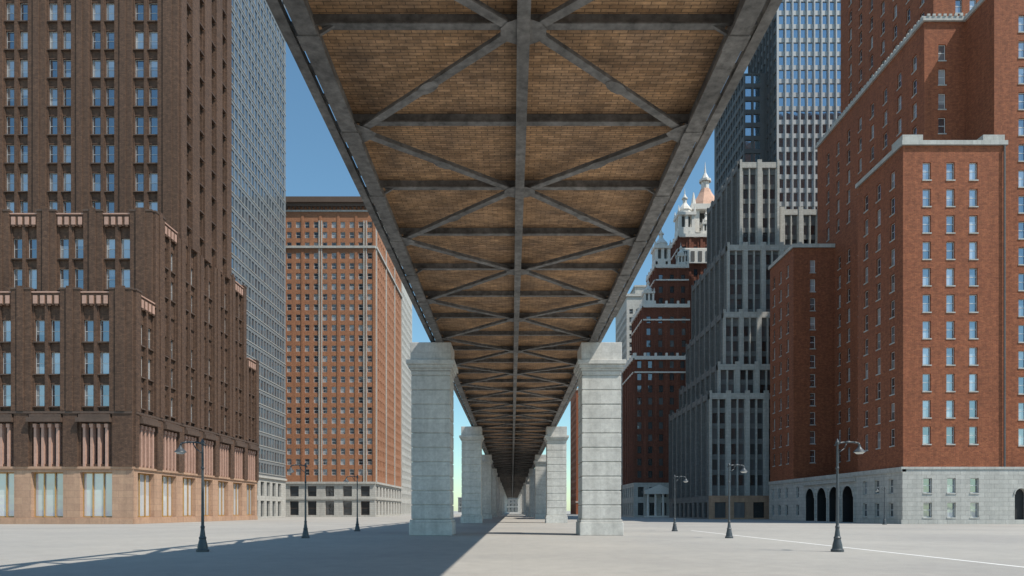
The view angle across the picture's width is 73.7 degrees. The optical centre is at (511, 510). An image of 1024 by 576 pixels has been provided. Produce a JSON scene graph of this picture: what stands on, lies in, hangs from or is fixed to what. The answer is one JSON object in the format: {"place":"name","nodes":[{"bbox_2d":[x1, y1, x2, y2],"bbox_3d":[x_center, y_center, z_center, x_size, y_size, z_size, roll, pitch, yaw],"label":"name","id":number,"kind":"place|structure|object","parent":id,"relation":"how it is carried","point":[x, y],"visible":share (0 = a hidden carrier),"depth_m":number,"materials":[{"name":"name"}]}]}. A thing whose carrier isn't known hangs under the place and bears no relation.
{"place":"outdoors","nodes":[
{"label":"outdoors","id":0,"kind":"place"},
{"bbox_2d":[0,0,259,523],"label":"brown brick skyscraper","id":1,"kind":"structure","parent":0,"point":[127,366],"depth_m":104.12,"materials":[{"name":"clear brick"}]},
{"bbox_2d":[232,0,286,517],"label":"glass office tower","id":2,"kind":"structure","parent":0,"point":[258,156],"depth_m":164.83,"materials":[{"name":"grey glass"}]},
{"bbox_2d":[286,196,402,516],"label":"amber brick apartment tower","id":3,"kind":"structure","parent":0,"point":[344,296],"depth_m":200.00,"materials":[{"name":"orange brick"}]},
{"bbox_2d":[401,284,411,514],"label":"pale office block","id":4,"kind":"structure","parent":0,"point":[406,504],"depth_m":300.89,"materials":[{"name":"grey stone"}]},
{"bbox_2d":[406,342,457,535],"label":"stone bridge pier","id":5,"kind":"structure","parent":0,"point":[432,367],"depth_m":49.58,"materials":[{"name":"grey stone"}]},
{"bbox_2d":[266,0,781,497],"bbox_3d":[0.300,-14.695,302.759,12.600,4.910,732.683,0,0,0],"label":"elevated railway bridge","id":6,"kind":"structure","parent":5,"relation":"on","point":[524,168],"depth_m":24.10,"materials":[{"name":"wood"}]},
{"bbox_2d":[459,426,483,522],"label":"stone bridge pier","id":7,"kind":"structure","parent":0,"point":[471,438],"depth_m":99.08,"materials":[{"name":"grey stone"}]},
{"bbox_2d":[482,455,492,518],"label":"stone bridge pier","id":8,"kind":"structure","parent":0,"point":[487,461],"depth_m":148.58,"materials":[{"name":"grey stone"}]},
{"bbox_2d":[491,469,497,516],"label":"stone bridge pier","id":9,"kind":"structure","parent":0,"point":[494,492],"depth_m":198.07,"materials":[{"name":"grey stone"}]},
{"bbox_2d":[497,477,500,515],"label":"stone bridge pier","id":10,"kind":"structure","parent":0,"point":[498,496],"depth_m":247.57,"materials":[{"name":"grey stone"}]},
{"bbox_2d":[500,483,502,514],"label":"stone bridge pier","id":11,"kind":"structure","parent":0,"point":[501,486],"depth_m":297.07,"materials":[{"name":"grey stone"}]},
{"bbox_2d":[502,487,503,513],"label":"stone bridge pier","id":12,"kind":"structure","parent":0,"point":[502,500],"depth_m":346.58,"materials":[{"name":"grey stone"}]},
{"bbox_2d":[0,511,1023,575],"bbox_3d":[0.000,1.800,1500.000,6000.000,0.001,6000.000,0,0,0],"label":"ground","id":13,"kind":"structure","parent":0,"point":[512,544],"depth_m":31.69,"materials":[{"name":"concrete"}]},
{"bbox_2d":[174,439,208,551],"bbox_3d":[-14.025,-0.680,29.900,1.490,4.960,0.540,0,0,0],"label":"street lamp","id":14,"kind":"object","parent":13,"relation":"on","point":[202,546],"visible":0.99,"depth_m":29.85,"materials":[{"name":"metal"}]},
{"bbox_2d":[287,463,309,537],"bbox_3d":[-14.025,-0.680,44.800,1.490,4.960,0.540,0,0,0],"label":"street lamp","id":15,"kind":"object","parent":13,"relation":"on","point":[305,533],"visible":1,"depth_m":44.74,"materials":[{"name":"metal"}]},
{"bbox_2d":[343,475,359,530],"bbox_3d":[-14.025,-0.680,59.800,1.490,4.960,0.540,0,0,0],"label":"street lamp","id":16,"kind":"object","parent":13,"relation":"on","point":[357,527],"visible":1,"depth_m":59.74,"materials":[{"name":"metal"}]},
{"bbox_2d":[458,497,517,511],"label":"end of street block","id":17,"kind":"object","parent":13,"relation":"on","point":[512,504],"visible":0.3,"depth_m":760.00,"materials":[{"name":"grey stone"}]},
{"bbox_2d":[672,475,688,530],"bbox_3d":[14.725,-0.680,59.800,1.490,4.960,0.540,0,0,0],"label":"street lamp","id":18,"kind":"object","parent":13,"relation":"on","point":[674,527],"visible":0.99,"depth_m":59.74,"materials":[{"name":"metal"}]},
{"bbox_2d":[725,463,747,537],"bbox_3d":[14.725,-0.680,44.800,1.490,4.960,0.540,0,0,0],"label":"street lamp","id":19,"kind":"object","parent":13,"relation":"on","point":[729,530],"visible":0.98,"depth_m":44.74,"materials":[{"name":"metal"}]},
{"bbox_2d":[831,439,865,551],"bbox_3d":[14.725,-0.680,29.900,1.490,4.960,0.540,0,0,0],"label":"street lamp","id":20,"kind":"object","parent":13,"relation":"on","point":[837,546],"visible":0.99,"depth_m":29.85,"materials":[{"name":"metal"}]},
{"bbox_2d":[690,530,1021,566],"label":"road line marking","id":21,"kind":"object","parent":13,"relation":"on","point":[889,552],"visible":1,"depth_m":28.66,"materials":[{"name":"white paint"}]},
{"bbox_2d":[875,486,886,524],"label":"street lamp","id":22,"kind":"object","parent":13,"relation":"on","point":[884,519],"visible":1,"depth_m":88.45,"materials":[{"name":"metal"}]},
{"bbox_2d":[286,9,747,510],"label":"sky","id":23,"kind":"structure","parent":0,"point":[315,166],"materials":[{"name":"blue"}]},
{"bbox_2d":[521,487,523,513],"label":"stone bridge pier","id":24,"kind":"structure","parent":0,"point":[522,489],"depth_m":346.58,"materials":[{"name":"grey stone"}]},
{"bbox_2d":[523,483,525,514],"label":"stone bridge pier","id":25,"kind":"structure","parent":0,"point":[524,487],"depth_m":297.08,"materials":[{"name":"grey stone"}]},
{"bbox_2d":[525,477,528,515],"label":"stone bridge pier","id":26,"kind":"structure","parent":0,"point":[527,496],"depth_m":247.58,"materials":[{"name":"grey stone"}]},
{"bbox_2d":[528,469,534,516],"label":"stone bridge pier","id":27,"kind":"structure","parent":0,"point":[531,473],"depth_m":198.07,"materials":[{"name":"grey stone"}]},
{"bbox_2d":[533,455,545,518],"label":"stone bridge pier","id":28,"kind":"structure","parent":0,"point":[539,461],"depth_m":148.58,"materials":[{"name":"grey stone"}]},
{"bbox_2d":[544,426,568,522],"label":"stone bridge pier","id":29,"kind":"structure","parent":0,"point":[556,438],"depth_m":99.08,"materials":[{"name":"grey stone"}]},
{"bbox_2d":[570,388,578,513],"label":"red brick block","id":30,"kind":"structure","parent":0,"point":[574,464],"depth_m":338.60,"materials":[{"name":"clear brick"}]},
{"bbox_2d":[574,342,625,535],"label":"stone bridge pier","id":31,"kind":"structure","parent":0,"point":[598,367],"depth_m":49.58,"materials":[{"name":"grey stone"}]},
{"bbox_2d":[615,285,645,484],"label":"gray office block","id":32,"kind":"structure","parent":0,"point":[631,303],"depth_m":265.60,"materials":[{"name":"stone"}]},
{"bbox_2d":[620,165,713,516],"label":"dark red turreted building","id":33,"kind":"structure","parent":0,"point":[654,376],"depth_m":194.00,"materials":[{"name":"brick"}]},
{"bbox_2d":[669,0,840,518],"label":"gray stepped skyscraper","id":34,"kind":"structure","parent":0,"point":[780,114],"depth_m":160.50,"materials":[{"name":"stone"}]},
{"bbox_2d":[768,0,1023,523],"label":"orange brick setback building","id":35,"kind":"structure","parent":0,"point":[897,321],"depth_m":96.14,"materials":[{"name":"clear brick"}]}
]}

